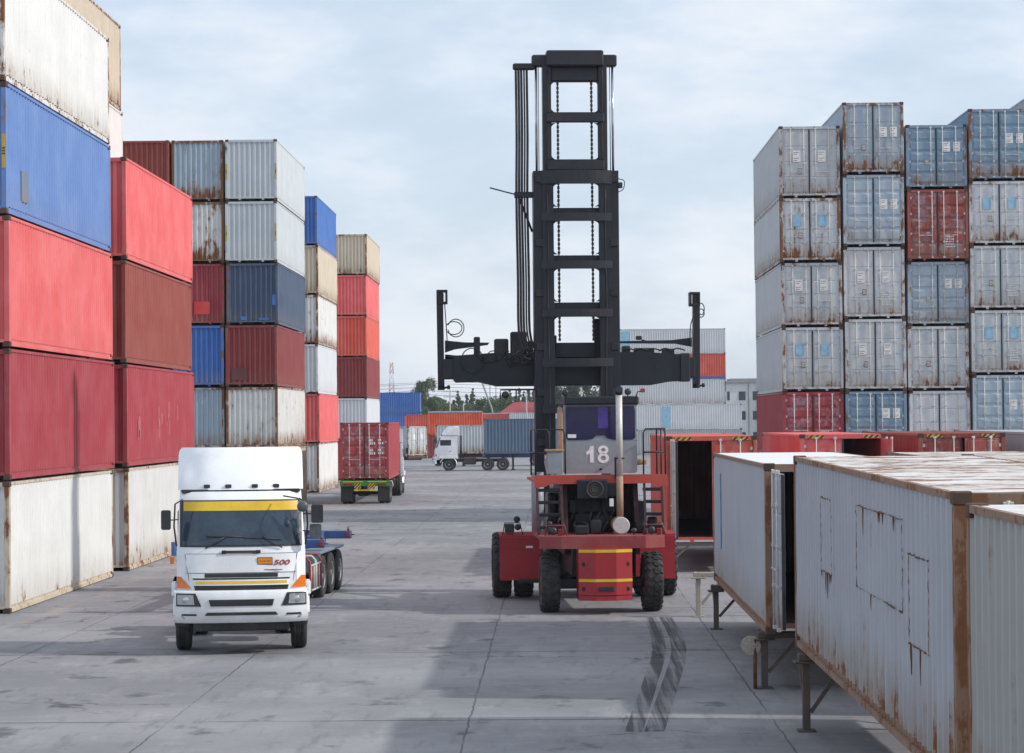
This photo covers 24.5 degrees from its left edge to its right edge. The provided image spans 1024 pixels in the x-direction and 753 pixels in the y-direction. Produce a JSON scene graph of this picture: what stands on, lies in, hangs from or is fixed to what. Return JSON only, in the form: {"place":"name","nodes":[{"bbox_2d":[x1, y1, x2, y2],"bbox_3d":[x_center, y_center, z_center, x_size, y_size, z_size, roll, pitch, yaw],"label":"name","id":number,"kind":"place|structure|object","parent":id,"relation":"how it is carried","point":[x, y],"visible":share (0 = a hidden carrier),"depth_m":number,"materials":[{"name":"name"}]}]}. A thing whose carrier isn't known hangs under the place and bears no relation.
{"place":"outdoors","nodes":[
{"label":"outdoors","id":0,"kind":"place"},
{"bbox_2d":[0,429,910,752],"bbox_3d":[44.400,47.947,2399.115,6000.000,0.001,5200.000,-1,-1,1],"label":"ground","id":1,"kind":"structure","parent":0,"point":[422,637],"depth_m":39.84,"materials":[{"name":"concrete"}]},
{"bbox_2d":[0,470,113,613],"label":"shipping container","id":2,"kind":"object","parent":1,"relation":"on","point":[56,534],"visible":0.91,"depth_m":56.40,"materials":[{"name":"metal"}]},
{"bbox_2d":[0,348,114,479],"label":"shipping container","id":3,"kind":"object","parent":2,"relation":"on","point":[56,414],"visible":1,"depth_m":56.46,"materials":[{"name":"metal"}]},
{"bbox_2d":[0,215,112,360],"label":"shipping container","id":4,"kind":"object","parent":3,"relation":"on","point":[55,293],"visible":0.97,"depth_m":56.71,"materials":[{"name":"metal"}]},
{"bbox_2d":[0,82,110,251],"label":"shipping container","id":5,"kind":"object","parent":4,"relation":"on","point":[55,174],"visible":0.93,"depth_m":56.74,"materials":[{"name":"metal"}]},
{"bbox_2d":[0,0,109,144],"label":"shipping container","id":6,"kind":"object","parent":5,"relation":"on","point":[54,55],"visible":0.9,"depth_m":57.79,"materials":[{"name":"metal"}]},
{"bbox_2d":[90,461,179,570],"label":"shipping container","id":7,"kind":"object","parent":1,"relation":"on","point":[144,495],"visible":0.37,"depth_m":68.97,"materials":[{"name":"metal"}]},
{"bbox_2d":[114,364,194,466],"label":"shipping container","id":8,"kind":"object","parent":7,"relation":"on","point":[153,415],"visible":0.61,"depth_m":70.45,"materials":[{"name":"metal"}]},
{"bbox_2d":[78,260,191,371],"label":"shipping container","id":9,"kind":"object","parent":8,"relation":"on","point":[151,318],"visible":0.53,"depth_m":70.80,"materials":[{"name":"metal"}]},
{"bbox_2d":[100,157,192,283],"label":"shipping container","id":10,"kind":"object","parent":9,"relation":"on","point":[151,221],"visible":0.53,"depth_m":70.94,"materials":[{"name":"metal"}]},
{"bbox_2d":[161,446,322,649],"bbox_3d":[-5.155,3.183,45.198,2.883,3.690,6.382,0,-1,-7],"label":"tractor truck","id":11,"kind":"object","parent":1,"relation":"on","point":[240,541],"visible":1,"depth_m":42.41,"materials":[{"name":"white paint"}]},
{"bbox_2d":[170,526,354,596],"bbox_3d":[-5.638,4.457,56.029,2.931,1.550,9.410,-1,-1,4],"label":"container trailer","id":12,"kind":"object","parent":1,"relation":"on","point":[324,566],"visible":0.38,"depth_m":56.12,"materials":[{"name":"blue paint"}]},
{"bbox_2d":[259,446,306,500],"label":"shipping container","id":13,"kind":"object","parent":1,"relation":"on","point":[304,467],"visible":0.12,"depth_m":122.50,"materials":[{"name":"metal"}]},
{"bbox_2d":[226,387,305,446],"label":"shipping container","id":14,"kind":"object","parent":13,"relation":"on","point":[266,416],"visible":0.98,"depth_m":111.32,"materials":[{"name":"metal"}]},
{"bbox_2d":[225,325,304,388],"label":"shipping container","id":15,"kind":"object","parent":14,"relation":"on","point":[265,355],"visible":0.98,"depth_m":111.44,"materials":[{"name":"metal"}]},
{"bbox_2d":[226,263,305,333],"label":"shipping container","id":16,"kind":"object","parent":15,"relation":"on","point":[265,293],"visible":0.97,"depth_m":111.49,"materials":[{"name":"metal"}]},
{"bbox_2d":[225,201,304,277],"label":"shipping container","id":17,"kind":"object","parent":16,"relation":"on","point":[264,231],"visible":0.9,"depth_m":111.52,"materials":[{"name":"metal"}]},
{"bbox_2d":[225,139,304,221],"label":"shipping container","id":18,"kind":"object","parent":17,"relation":"on","point":[266,170],"visible":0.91,"depth_m":111.59,"materials":[{"name":"metal"}]},
{"bbox_2d":[300,441,337,492],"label":"shipping container","id":19,"kind":"object","parent":1,"relation":"on","point":[322,466],"visible":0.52,"depth_m":140.41,"materials":[{"name":"metal"}]},
{"bbox_2d":[305,394,338,442],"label":"shipping container","id":20,"kind":"object","parent":19,"relation":"on","point":[322,417],"visible":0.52,"depth_m":140.03,"materials":[{"name":"metal"}]},
{"bbox_2d":[293,344,336,395],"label":"shipping container","id":21,"kind":"object","parent":20,"relation":"on","point":[320,369],"visible":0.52,"depth_m":140.03,"materials":[{"name":"metal"}]},
{"bbox_2d":[299,295,336,349],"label":"shipping container","id":22,"kind":"object","parent":21,"relation":"on","point":[321,320],"visible":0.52,"depth_m":140.69,"materials":[{"name":"metal"}]},
{"bbox_2d":[305,245,337,304],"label":"shipping container","id":23,"kind":"object","parent":22,"relation":"on","point":[320,271],"visible":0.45,"depth_m":140.47,"materials":[{"name":"metal"}]},
{"bbox_2d":[333,439,348,478],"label":"shipping container","id":24,"kind":"object","parent":1,"relation":"on","point":[339,459],"visible":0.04,"depth_m":166.78,"materials":[{"name":"metal"}]},
{"bbox_2d":[338,398,379,437],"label":"shipping container","id":25,"kind":"object","parent":24,"relation":"on","point":[360,410],"visible":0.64,"depth_m":166.80,"materials":[{"name":"metal"}]},
{"bbox_2d":[337,357,379,398],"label":"shipping container","id":26,"kind":"object","parent":25,"relation":"on","point":[358,377],"visible":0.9,"depth_m":166.89,"materials":[{"name":"metal"}]},
{"bbox_2d":[337,316,379,360],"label":"shipping container","id":27,"kind":"object","parent":26,"relation":"on","point":[357,336],"visible":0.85,"depth_m":166.91,"materials":[{"name":"metal"}]},
{"bbox_2d":[334,275,378,322],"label":"shipping container","id":28,"kind":"object","parent":27,"relation":"on","point":[357,295],"visible":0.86,"depth_m":167.00,"materials":[{"name":"metal"}]},
{"bbox_2d":[336,234,379,284],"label":"shipping container","id":29,"kind":"object","parent":28,"relation":"on","point":[357,254],"visible":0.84,"depth_m":167.08,"materials":[{"name":"metal"}]},
{"bbox_2d":[339,475,400,502],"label":"container trailer","id":30,"kind":"object","parent":1,"relation":"on","point":[351,489],"visible":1,"depth_m":118.82,"materials":[{"name":"green paint"}]},
{"bbox_2d":[340,422,399,479],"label":"shipping container","id":31,"kind":"object","parent":30,"relation":"on","point":[370,450],"visible":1,"depth_m":118.53,"materials":[{"name":"metal"}]},
{"bbox_2d":[482,453,533,469],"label":"container trailer","id":32,"kind":"object","parent":1,"relation":"on","point":[512,456],"visible":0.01,"depth_m":195.53,"materials":[{"name":"blue paint"}]},
{"bbox_2d":[484,418,556,453],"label":"shipping container","id":33,"kind":"object","parent":32,"relation":"on","point":[506,436],"visible":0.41,"depth_m":194.90,"materials":[{"name":"metal"}]},
{"bbox_2d":[436,50,704,611],"bbox_3d":[1.657,-1.394,54.345,6.625,13.060,8.355,0,-1,-3],"label":"container handler","id":34,"kind":"object","parent":1,"relation":"on","point":[602,537],"visible":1,"depth_m":56.81,"materials":[{"name":"metal"}]},
{"bbox_2d":[754,629,794,688],"bbox_3d":[4.952,4.348,36.653,2.460,0.870,1.102,-1,-1,1],"label":"container stand","id":35,"kind":"object","parent":1,"relation":"on","point":[763,638],"visible":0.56,"depth_m":36.21,"materials":[{"name":"metal"}]},
{"bbox_2d":[712,451,863,634],"bbox_3d":[5.172,2.699,41.226,2.468,2.591,13.279,-1,-1,1],"label":"shipping container","id":36,"kind":"object","parent":35,"relation":"on","point":[753,532],"visible":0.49,"depth_m":39.42,"materials":[{"name":"metal"}]},
{"bbox_2d":[771,469,785,631],"bbox_3d":[3.943,2.578,35.182,0.120,2.391,1.141,0,-1,0],"label":"door","id":37,"kind":"structure","parent":36,"relation":"in","point":[778,482],"depth_m":34.86,"materials":[{"name":"paint"}]},
{"bbox_2d":[793,650,834,732],"bbox_3d":[4.969,4.175,31.655,2.460,1.030,1.105,-1,-1,1],"label":"container stand","id":38,"kind":"object","parent":1,"relation":"on","point":[803,661],"visible":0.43,"depth_m":31.21,"materials":[{"name":"metal"}]},
{"bbox_2d":[793,454,1023,752],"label":"shipping container","id":39,"kind":"object","parent":38,"relation":"on","point":[880,593],"visible":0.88,"depth_m":24.04,"materials":[{"name":"metal"}]},
{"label":"container stand","id":40,"kind":"object","parent":1,"relation":"on","visible":0},
{"bbox_2d":[762,431,892,455],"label":"shipping container","id":41,"kind":"object","parent":40,"relation":"on","point":[869,444],"visible":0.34,"depth_m":68.17,"materials":[{"name":"metal"}]},
{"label":"container stand","id":42,"kind":"object","parent":1,"relation":"on","visible":0},
{"bbox_2d":[862,431,1005,451],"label":"shipping container","id":43,"kind":"object","parent":42,"relation":"on","point":[928,441],"visible":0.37,"depth_m":66.49,"materials":[{"name":"metal"}]},
{"bbox_2d":[93,0,1023,405],"label":"sky","id":44,"kind":"structure","parent":0,"point":[398,115],"materials":[{"name":"white"}]},
{"bbox_2d":[636,429,741,454],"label":"shipping container","id":45,"kind":"object","parent":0,"point":[647,433],"visible":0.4,"depth_m":271.67,"materials":[{"name":"metal"}]},
{"bbox_2d":[636,404,741,429],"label":"shipping container","id":46,"kind":"object","parent":45,"relation":"on","point":[697,416],"visible":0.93,"depth_m":271.66,"materials":[{"name":"metal"}]},
{"bbox_2d":[621,379,725,404],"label":"shipping container","id":47,"kind":"object","parent":46,"relation":"on","point":[712,391],"visible":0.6,"depth_m":271.73,"materials":[{"name":"metal"}]},
{"bbox_2d":[690,353,725,378],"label":"shipping container","id":48,"kind":"object","parent":47,"relation":"on","point":[712,366],"visible":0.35,"depth_m":271.72,"materials":[{"name":"metal"}]},
{"bbox_2d":[620,328,725,353],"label":"shipping container","id":49,"kind":"object","parent":48,"relation":"on","point":[712,340],"visible":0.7,"depth_m":271.86,"materials":[{"name":"metal"}]},
{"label":"shipping container","id":50,"kind":"object","parent":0,"visible":0},
{"bbox_2d":[756,391,843,451],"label":"shipping container","id":51,"kind":"object","parent":50,"relation":"on","point":[801,412],"visible":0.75,"depth_m":94.85,"materials":[{"name":"metal"}]},
{"bbox_2d":[756,327,843,394],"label":"shipping container","id":52,"kind":"object","parent":51,"relation":"on","point":[804,359],"visible":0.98,"depth_m":94.87,"materials":[{"name":"metal"}]},
{"bbox_2d":[755,262,842,337],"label":"shipping container","id":53,"kind":"object","parent":52,"relation":"on","point":[792,295],"visible":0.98,"depth_m":94.95,"materials":[{"name":"metal"}]},
{"bbox_2d":[754,197,840,279],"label":"shipping container","id":54,"kind":"object","parent":53,"relation":"on","point":[797,230],"visible":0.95,"depth_m":94.89,"materials":[{"name":"metal"}]},
{"bbox_2d":[753,126,839,222],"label":"shipping container","id":55,"kind":"object","parent":54,"relation":"on","point":[797,162],"visible":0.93,"depth_m":95.03,"materials":[{"name":"metal"}]},
{"bbox_2d":[782,128,809,194],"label":"door","id":56,"kind":"structure","parent":55,"relation":"in","point":[795,143],"depth_m":95.03,"materials":[{"name":"paint"}]},
{"bbox_2d":[809,128,836,194],"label":"door","id":57,"kind":"structure","parent":55,"relation":"in","point":[823,145],"depth_m":95.00,"materials":[{"name":"paint"}]},
{"bbox_2d":[782,200,810,258],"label":"door","id":58,"kind":"structure","parent":54,"relation":"in","point":[796,214],"depth_m":94.89,"materials":[{"name":"paint"}]},
{"bbox_2d":[810,200,837,258],"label":"door","id":59,"kind":"structure","parent":54,"relation":"in","point":[823,214],"depth_m":94.86,"materials":[{"name":"paint"}]},
{"bbox_2d":[784,264,811,323],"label":"door","id":60,"kind":"structure","parent":53,"relation":"in","point":[797,279],"depth_m":94.96,"materials":[{"name":"paint"}]},
{"bbox_2d":[812,264,838,323],"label":"door","id":61,"kind":"structure","parent":53,"relation":"in","point":[825,279],"depth_m":94.93,"materials":[{"name":"paint"}]},
{"bbox_2d":[785,329,813,388],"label":"door","id":62,"kind":"structure","parent":52,"relation":"in","point":[798,344],"depth_m":94.86,"materials":[{"name":"paint"}]},
{"bbox_2d":[812,329,840,387],"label":"door","id":63,"kind":"structure","parent":52,"relation":"in","point":[826,343],"depth_m":94.84,"materials":[{"name":"paint"}]},
{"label":"shipping container","id":64,"kind":"object","parent":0,"visible":0},
{"bbox_2d":[843,391,906,432],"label":"shipping container","id":65,"kind":"object","parent":64,"relation":"on","point":[873,411],"visible":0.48,"depth_m":94.69,"materials":[{"name":"metal"}]},
{"bbox_2d":[836,318,906,391],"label":"shipping container","id":66,"kind":"object","parent":65,"relation":"on","point":[874,354],"visible":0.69,"depth_m":94.78,"materials":[{"name":"metal"}]},
{"bbox_2d":[848,321,876,387],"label":"door","id":67,"kind":"structure","parent":66,"relation":"in","point":[861,335],"depth_m":94.80,"materials":[{"name":"paint"}]},
{"bbox_2d":[841,246,904,319],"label":"shipping container","id":68,"kind":"object","parent":66,"relation":"on","point":[873,282],"visible":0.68,"depth_m":94.93,"materials":[{"name":"metal"}]},
{"bbox_2d":[846,249,874,315],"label":"door","id":69,"kind":"structure","parent":68,"relation":"in","point":[860,263],"depth_m":94.93,"materials":[{"name":"paint"}]},
{"bbox_2d":[840,174,904,247],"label":"shipping container","id":70,"kind":"object","parent":68,"relation":"on","point":[871,210],"visible":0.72,"depth_m":94.89,"materials":[{"name":"metal"}]},
{"bbox_2d":[846,176,873,243],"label":"door","id":71,"kind":"structure","parent":70,"relation":"in","point":[859,191],"depth_m":94.89,"materials":[{"name":"paint"}]},
{"bbox_2d":[822,102,903,176],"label":"shipping container","id":72,"kind":"object","parent":70,"relation":"on","point":[871,138],"visible":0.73,"depth_m":94.88,"materials":[{"name":"metal"}]},
{"bbox_2d":[846,104,873,170],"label":"door","id":73,"kind":"structure","parent":72,"relation":"in","point":[859,119],"depth_m":94.89,"materials":[{"name":"paint"}]},
{"bbox_2d":[873,104,900,170],"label":"door","id":74,"kind":"structure","parent":72,"relation":"in","point":[886,119],"depth_m":94.86,"materials":[{"name":"paint"}]},
{"bbox_2d":[874,176,900,242],"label":"door","id":75,"kind":"structure","parent":70,"relation":"in","point":[887,191],"depth_m":94.86,"materials":[{"name":"paint"}]},
{"bbox_2d":[874,249,901,315],"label":"door","id":76,"kind":"structure","parent":68,"relation":"in","point":[887,263],"depth_m":94.91,"materials":[{"name":"paint"}]},
{"bbox_2d":[876,320,903,387],"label":"door","id":77,"kind":"structure","parent":66,"relation":"in","point":[889,335],"depth_m":94.77,"materials":[{"name":"paint"}]},
{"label":"shipping container","id":78,"kind":"object","parent":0,"visible":0},
{"bbox_2d":[907,390,969,430],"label":"shipping container","id":79,"kind":"object","parent":78,"relation":"on","point":[938,410],"visible":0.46,"depth_m":94.80,"materials":[{"name":"metal"}]},
{"bbox_2d":[906,325,968,390],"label":"shipping container","id":80,"kind":"object","parent":79,"relation":"on","point":[937,358],"visible":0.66,"depth_m":94.79,"materials":[{"name":"metal"}]},
{"bbox_2d":[911,328,938,387],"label":"door","id":81,"kind":"structure","parent":80,"relation":"in","point":[924,342],"depth_m":94.80,"materials":[{"name":"paint"}]},
{"bbox_2d":[904,261,968,326],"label":"shipping container","id":82,"kind":"object","parent":80,"relation":"on","point":[936,293],"visible":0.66,"depth_m":94.98,"materials":[{"name":"metal"}]},
{"bbox_2d":[910,263,938,322],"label":"door","id":83,"kind":"structure","parent":82,"relation":"in","point":[924,278],"depth_m":94.98,"materials":[{"name":"paint"}]},
{"bbox_2d":[904,189,968,262],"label":"shipping container","id":84,"kind":"object","parent":82,"relation":"on","point":[936,228],"visible":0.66,"depth_m":94.85,"materials":[{"name":"metal"}]},
{"bbox_2d":[910,191,938,257],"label":"door","id":85,"kind":"structure","parent":84,"relation":"in","point":[923,206],"depth_m":94.86,"materials":[{"name":"paint"}]},
{"bbox_2d":[904,124,966,190],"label":"shipping container","id":86,"kind":"object","parent":84,"relation":"on","point":[935,156],"visible":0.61,"depth_m":94.93,"materials":[{"name":"metal"}]},
{"bbox_2d":[909,126,936,185],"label":"door","id":87,"kind":"structure","parent":86,"relation":"in","point":[922,141],"depth_m":94.93,"materials":[{"name":"paint"}]},
{"bbox_2d":[937,126,963,185],"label":"door","id":88,"kind":"structure","parent":86,"relation":"in","point":[950,143],"depth_m":94.91,"materials":[{"name":"paint"}]},
{"bbox_2d":[938,191,965,257],"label":"door","id":89,"kind":"structure","parent":84,"relation":"in","point":[951,205],"depth_m":94.84,"materials":[{"name":"paint"}]},
{"bbox_2d":[938,263,965,322],"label":"door","id":90,"kind":"structure","parent":82,"relation":"in","point":[951,278],"depth_m":94.96,"materials":[{"name":"paint"}]},
{"bbox_2d":[938,328,965,386],"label":"door","id":91,"kind":"structure","parent":80,"relation":"in","point":[952,346],"depth_m":94.77,"materials":[{"name":"paint"}]},
{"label":"shipping container","id":92,"kind":"object","parent":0,"visible":0},
{"bbox_2d":[957,375,1023,429],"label":"shipping container","id":93,"kind":"object","parent":92,"relation":"on","point":[996,402],"visible":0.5,"depth_m":94.64,"materials":[{"name":"metal"}]},
{"bbox_2d":[968,310,1023,375],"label":"shipping container","id":94,"kind":"object","parent":93,"relation":"on","point":[996,342],"visible":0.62,"depth_m":94.68,"materials":[{"name":"metal"}]},
{"bbox_2d":[974,312,1002,371],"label":"door","id":95,"kind":"structure","parent":94,"relation":"in","point":[987,327],"depth_m":94.68,"materials":[{"name":"paint"}]},
{"bbox_2d":[968,245,1023,310],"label":"shipping container","id":96,"kind":"object","parent":94,"relation":"on","point":[996,277],"visible":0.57,"depth_m":94.74,"materials":[{"name":"metal"}]},
{"bbox_2d":[973,247,1001,306],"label":"door","id":97,"kind":"structure","parent":96,"relation":"in","point":[986,262],"depth_m":94.75,"materials":[{"name":"paint"}]},
{"bbox_2d":[967,181,1023,245],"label":"shipping container","id":98,"kind":"object","parent":96,"relation":"on","point":[995,213],"visible":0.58,"depth_m":94.81,"materials":[{"name":"metal"}]},
{"bbox_2d":[948,109,1023,181],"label":"shipping container","id":99,"kind":"object","parent":98,"relation":"on","point":[995,144],"visible":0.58,"depth_m":94.82,"materials":[{"name":"metal"}]},
{"bbox_2d":[971,110,999,177],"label":"door","id":100,"kind":"structure","parent":99,"relation":"in","point":[985,125],"depth_m":94.82,"materials":[{"name":"paint"}]},
{"bbox_2d":[999,110,1023,176],"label":"door","id":101,"kind":"structure","parent":99,"relation":"in","point":[1011,124],"depth_m":94.80,"materials":[{"name":"paint"}]},
{"bbox_2d":[972,183,999,241],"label":"door","id":102,"kind":"structure","parent":98,"relation":"in","point":[985,197],"depth_m":94.82,"materials":[{"name":"paint"}]},
{"bbox_3d":[4.686,3.846,8.757,2.460,0.850,1.102,-1,-1,1],"label":"container stand","id":103,"kind":"object","parent":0,"visible":0},
{"bbox_2d":[965,503,1023,752],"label":"shipping container","id":104,"kind":"object","parent":103,"relation":"on","point":[995,590],"visible":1,"depth_m":18.13,"materials":[{"name":"metal"}]},
{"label":"container stand","id":105,"kind":"object","parent":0,"visible":0},
{"bbox_2d":[650,433,756,541],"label":"shipping container","id":106,"kind":"object","parent":105,"relation":"on","point":[688,501],"visible":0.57,"depth_m":71.69,"materials":[{"name":"metal"}]},
{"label":"shipping container","id":107,"kind":"object","parent":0,"visible":0},
{"bbox_2d":[109,104,122,157],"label":"shipping container","id":108,"kind":"object","parent":107,"relation":"on","point":[116,129],"visible":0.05,"depth_m":78.30,"materials":[{"name":"metal"}]},
{"bbox_2d":[64,0,120,110],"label":"shipping container","id":109,"kind":"object","parent":108,"relation":"on","point":[92,12],"visible":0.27,"depth_m":77.71,"materials":[{"name":"metal"}]},
{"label":"shipping container","id":110,"kind":"object","parent":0,"visible":0},
{"bbox_2d":[194,387,225,446],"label":"shipping container","id":111,"kind":"object","parent":110,"relation":"on","point":[209,417],"visible":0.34,"depth_m":111.49,"materials":[{"name":"metal"}]},
{"bbox_2d":[173,325,225,387],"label":"shipping container","id":112,"kind":"object","parent":111,"relation":"on","point":[208,358],"visible":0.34,"depth_m":111.41,"materials":[{"name":"metal"}]},
{"bbox_2d":[182,263,226,325],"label":"shipping container","id":113,"kind":"object","parent":112,"relation":"on","point":[208,296],"visible":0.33,"depth_m":111.61,"materials":[{"name":"metal"}]},
{"bbox_2d":[192,201,225,263],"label":"shipping container","id":114,"kind":"object","parent":113,"relation":"on","point":[208,232],"visible":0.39,"depth_m":111.59,"materials":[{"name":"metal"}]},
{"bbox_2d":[171,140,224,201],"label":"shipping container","id":115,"kind":"object","parent":114,"relation":"on","point":[198,170],"visible":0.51,"depth_m":111.70,"materials":[{"name":"metal"}]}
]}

